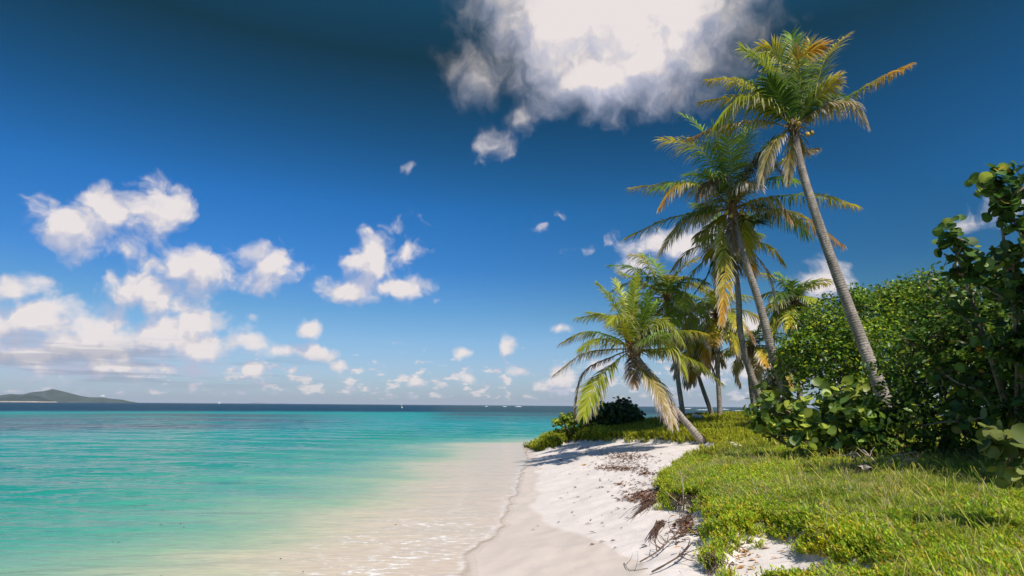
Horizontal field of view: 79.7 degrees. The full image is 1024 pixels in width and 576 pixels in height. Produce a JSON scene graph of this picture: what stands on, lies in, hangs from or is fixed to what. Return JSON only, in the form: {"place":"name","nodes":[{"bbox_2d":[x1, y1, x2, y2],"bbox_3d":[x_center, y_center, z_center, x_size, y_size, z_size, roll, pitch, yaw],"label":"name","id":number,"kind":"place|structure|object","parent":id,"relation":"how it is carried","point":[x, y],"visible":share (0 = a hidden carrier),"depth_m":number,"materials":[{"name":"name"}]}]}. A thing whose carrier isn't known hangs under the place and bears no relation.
{"place":"outdoors","nodes":[
{"label":"outdoors","id":0,"kind":"place"},
{"bbox_2d":[0,395,54,401],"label":"hills","id":1,"kind":"structure","parent":0,"point":[29,398],"depth_m":3488.12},
{"bbox_2d":[0,389,136,402],"bbox_3d":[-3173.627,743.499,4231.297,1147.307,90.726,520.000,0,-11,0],"label":"hills","id":2,"kind":"structure","parent":0,"point":[56,395],"depth_m":4150.93,"materials":[{"name":"green plant"}]},
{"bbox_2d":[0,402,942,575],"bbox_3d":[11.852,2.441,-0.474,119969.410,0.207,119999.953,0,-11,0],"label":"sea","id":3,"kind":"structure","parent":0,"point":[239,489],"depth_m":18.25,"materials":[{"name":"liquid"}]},
{"bbox_2d":[0,0,1023,407],"label":"sky","id":4,"kind":"structure","parent":0,"point":[396,202],"materials":[{"name":"blue"}]},
{"bbox_2d":[463,424,903,575],"bbox_3d":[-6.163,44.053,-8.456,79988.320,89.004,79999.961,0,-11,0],"label":"beach","id":5,"kind":"structure","parent":0,"point":[535,538],"depth_m":10.72,"materials":[{"name":"white sand"}]},
{"bbox_2d":[521,424,610,450],"bbox_3d":[2.730,8.073,33.297,4.388,1.542,8.907,0,-11,0],"label":"ground cover","id":6,"kind":"object","parent":5,"relation":"on","point":[553,436],"visible":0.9,"depth_m":31.40,"materials":[{"name":"green plant"}]},
{"bbox_2d":[551,411,596,434],"bbox_3d":[3.325,7.251,32.765,2.396,1.516,1.394,-5,-12,28],"label":"seaside bush","id":7,"kind":"object","parent":5,"relation":"on","point":[565,420],"visible":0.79,"depth_m":32.63,"materials":[{"name":"green plant"}]},
{"bbox_2d":[588,396,645,426],"bbox_3d":[5.650,6.897,33.448,3.492,2.041,2.314,0,-11,0],"label":"rounded bush","id":8,"kind":"object","parent":5,"relation":"on","point":[618,411],"visible":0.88,"depth_m":32.99,"materials":[{"name":"green plant"}]},
{"bbox_2d":[551,270,725,443],"bbox_3d":[4.831,2.618,23.444,6.730,6.686,3.705,0,-11,0],"label":"palm tree","id":9,"kind":"object","parent":5,"relation":"on","point":[630,326],"visible":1,"depth_m":23.08,"materials":[{"name":"green plant"}]},
{"bbox_2d":[623,496,658,520],"bbox_3d":[2.432,4.114,11.471,0.467,0.252,1.800,-6,-13,30],"label":"root tuft","id":10,"kind":"object","parent":5,"relation":"on","point":[648,502],"visible":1,"depth_m":11.66,"materials":[{"name":"brown plant"}]},
{"bbox_2d":[645,519,666,545],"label":"root tuft","id":11,"kind":"object","parent":5,"relation":"on","point":[658,525],"visible":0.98,"depth_m":9.38,"materials":[{"name":"brown plant"}]},
{"bbox_2d":[605,253,714,416],"bbox_3d":[8.123,2.286,31.268,6.916,9.187,5.227,5,-12,-21],"label":"palm tree","id":12,"kind":"object","parent":5,"relation":"on","point":[679,308],"visible":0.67,"depth_m":30.88,"materials":[{"name":"green plant"}]},
{"bbox_2d":[639,515,698,561],"bbox_3d":[2.183,3.394,8.303,0.578,0.454,1.160,-7,-13,35],"label":"dead branch","id":13,"kind":"object","parent":5,"relation":"on","point":[663,545],"visible":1,"depth_m":8.40,"materials":[{"name":"brown wood"}]},
{"bbox_2d":[670,469,685,510],"bbox_3d":[2.975,3.646,11.010,0.257,0.764,0.341,7,-13,-30],"label":"upright stick","id":14,"kind":"object","parent":5,"relation":"on","point":[682,492],"visible":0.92,"depth_m":10.98,"materials":[{"name":"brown wood"}]},
{"bbox_2d":[651,540,705,572],"bbox_3d":[2.190,3.351,7.689,0.408,0.249,1.193,-8,-14,38],"label":"dead branch","id":15,"kind":"object","parent":5,"relation":"on","point":[681,554],"visible":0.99,"depth_m":7.53,"materials":[{"name":"brown wood"}]},
{"bbox_2d":[667,513,699,526],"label":"root tuft","id":16,"kind":"object","parent":5,"relation":"on","point":[690,516],"visible":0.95,"depth_m":9.71,"materials":[{"name":"brown plant"}]},
{"bbox_2d":[668,493,700,513],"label":"root tuft","id":17,"kind":"object","parent":5,"relation":"on","point":[687,502],"visible":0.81,"depth_m":10.88,"materials":[{"name":"brown plant"}]},
{"bbox_2d":[663,335,726,413],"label":"palm tree","id":18,"kind":"object","parent":5,"relation":"on","point":[693,376],"visible":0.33,"depth_m":32.41,"materials":[{"name":"green plant"}]},
{"bbox_2d":[701,547,729,575],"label":"root tuft","id":19,"kind":"object","parent":5,"relation":"on","point":[708,559],"visible":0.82,"depth_m":7.07,"materials":[{"name":"brown plant"}]},
{"bbox_2d":[675,281,760,415],"bbox_3d":[10.760,3.048,31.874,6.469,7.421,4.839,8,-13,-33],"label":"palm tree","id":20,"kind":"object","parent":5,"relation":"on","point":[731,335],"visible":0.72,"depth_m":31.45,"materials":[{"name":"green plant"}]},
{"bbox_2d":[669,203,786,399],"bbox_3d":[9.538,1.028,27.930,5.250,10.444,3.616,0,-11,0],"label":"palm tree","id":21,"kind":"object","parent":5,"relation":"on","point":[708,252],"visible":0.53,"depth_m":27.65,"materials":[{"name":"green plant"}]},
{"bbox_2d":[620,112,863,398],"bbox_3d":[9.790,-1.221,25.947,9.624,14.305,5.084,6,-12,-28],"label":"palm tree","id":22,"kind":"object","parent":5,"relation":"on","point":[738,235],"visible":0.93,"depth_m":25.32,"materials":[{"name":"green plant"}]},
{"bbox_2d":[528,410,976,464],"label":"meadow grass","id":23,"kind":"structure","parent":5,"relation":"on","point":[729,426],"depth_m":25.62,"materials":[{"name":"green plant"}]},
{"bbox_2d":[714,323,793,410],"bbox_3d":[13.466,4.551,34.651,4.600,5.361,4.691,-1,-11,9],"label":"palm tree","id":24,"kind":"object","parent":5,"relation":"on","point":[757,352],"visible":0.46,"depth_m":33.87,"materials":[{"name":"green plant"}]},
{"bbox_2d":[536,442,986,573],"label":"dry litter","id":25,"kind":"object","parent":5,"relation":"on","point":[639,496],"visible":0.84,"depth_m":12.88,"materials":[{"name":"brown plant"}]},
{"bbox_2d":[748,379,778,407],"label":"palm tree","id":26,"kind":"object","parent":5,"relation":"on","point":[770,387],"visible":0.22,"depth_m":34.82,"materials":[{"name":"green plant"}]},
{"bbox_2d":[758,344,810,401],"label":"palm tree","id":27,"kind":"object","parent":5,"relation":"on","point":[768,378],"visible":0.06,"depth_m":36.17,"materials":[{"name":"green plant"}]},
{"bbox_2d":[756,271,833,399],"bbox_3d":[15.844,2.902,34.044,6.220,8.331,3.894,9,-14,-39],"label":"palm tree","id":28,"kind":"object","parent":5,"relation":"on","point":[793,295],"visible":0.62,"depth_m":33.78,"materials":[{"name":"green plant"}]},
{"bbox_2d":[683,25,914,407],"bbox_3d":[11.519,-3.120,22.835,9.169,16.731,4.848,0,-11,0],"label":"palm tree","id":29,"kind":"object","parent":5,"relation":"on","point":[793,96],"visible":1,"depth_m":23.33,"materials":[{"name":"green plant"}]},
{"bbox_2d":[737,376,904,456],"bbox_3d":[6.670,2.876,13.409,3.389,1.906,2.286,-4,-12,22],"label":"sea grape bush","id":30,"kind":"object","parent":5,"relation":"on","point":[822,431],"visible":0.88,"depth_m":13.17,"materials":[{"name":"green plant"}]},
{"bbox_2d":[837,452,864,460],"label":"dry stalk","id":31,"kind":"object","parent":5,"relation":"on","point":[858,455],"visible":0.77,"depth_m":11.53,"materials":[{"name":"brown wood"}]},
{"bbox_2d":[855,464,872,473],"bbox_3d":[5.878,3.030,10.244,0.254,0.160,0.298,0,-11,0],"label":"driftwood","id":32,"kind":"object","parent":5,"relation":"on","point":[860,467],"visible":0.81,"depth_m":10.27,"materials":[{"name":"wood"}]},
{"bbox_2d":[858,447,874,461],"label":"dry stalk","id":33,"kind":"object","parent":5,"relation":"on","point":[867,453],"visible":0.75,"depth_m":11.82,"materials":[{"name":"brown wood"}]},
{"bbox_2d":[762,263,1019,423],"bbox_3d":[15.074,2.185,24.069,11.549,6.720,5.422,2,-11,-8],"label":"round shrub","id":34,"kind":"object","parent":5,"relation":"on","point":[833,344],"visible":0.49,"depth_m":22.96,"materials":[{"name":"green plant"}]},
{"bbox_2d":[886,454,918,464],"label":"dry stalk","id":35,"kind":"object","parent":5,"relation":"on","point":[900,458],"visible":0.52,"depth_m":10.87,"materials":[{"name":"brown wood"}]},
{"bbox_2d":[889,451,917,466],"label":"dry stalk","id":36,"kind":"object","parent":5,"relation":"on","point":[899,455],"visible":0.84,"depth_m":10.73,"materials":[{"name":"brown wood"}]},
{"bbox_2d":[900,451,924,467],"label":"dry stalk","id":37,"kind":"object","parent":5,"relation":"on","point":[907,458],"visible":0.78,"depth_m":10.16,"materials":[{"name":"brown wood"}]},
{"bbox_2d":[845,261,1023,459],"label":"leafy shrub","id":38,"kind":"object","parent":5,"relation":"on","point":[954,342],"visible":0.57,"depth_m":12.03,"materials":[{"name":"green plant"}]},
{"bbox_2d":[895,160,1023,458],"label":"sea grape shrub","id":39,"kind":"object","parent":5,"relation":"on","point":[1006,289],"visible":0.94,"depth_m":9.51,"materials":[{"name":"green plant"}]},
{"bbox_2d":[971,419,1023,488],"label":"sea grape sprig","id":40,"kind":"object","parent":5,"relation":"on","point":[996,441],"visible":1,"depth_m":6.10,"materials":[{"name":"green plant"}]},
{"bbox_2d":[692,414,703,418],"bbox_3d":[9.233,6.365,30.417,0.265,0.257,0.702,7,-12,-29],"label":"rock","id":41,"kind":"object","parent":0,"point":[698,416],"visible":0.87,"depth_m":30.36,"materials":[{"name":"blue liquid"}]},
{"bbox_2d":[652,434,1023,575],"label":"grass","id":42,"kind":"structure","parent":0,"point":[959,518],"depth_m":7.82,"materials":[{"name":"green plant"}]}
]}

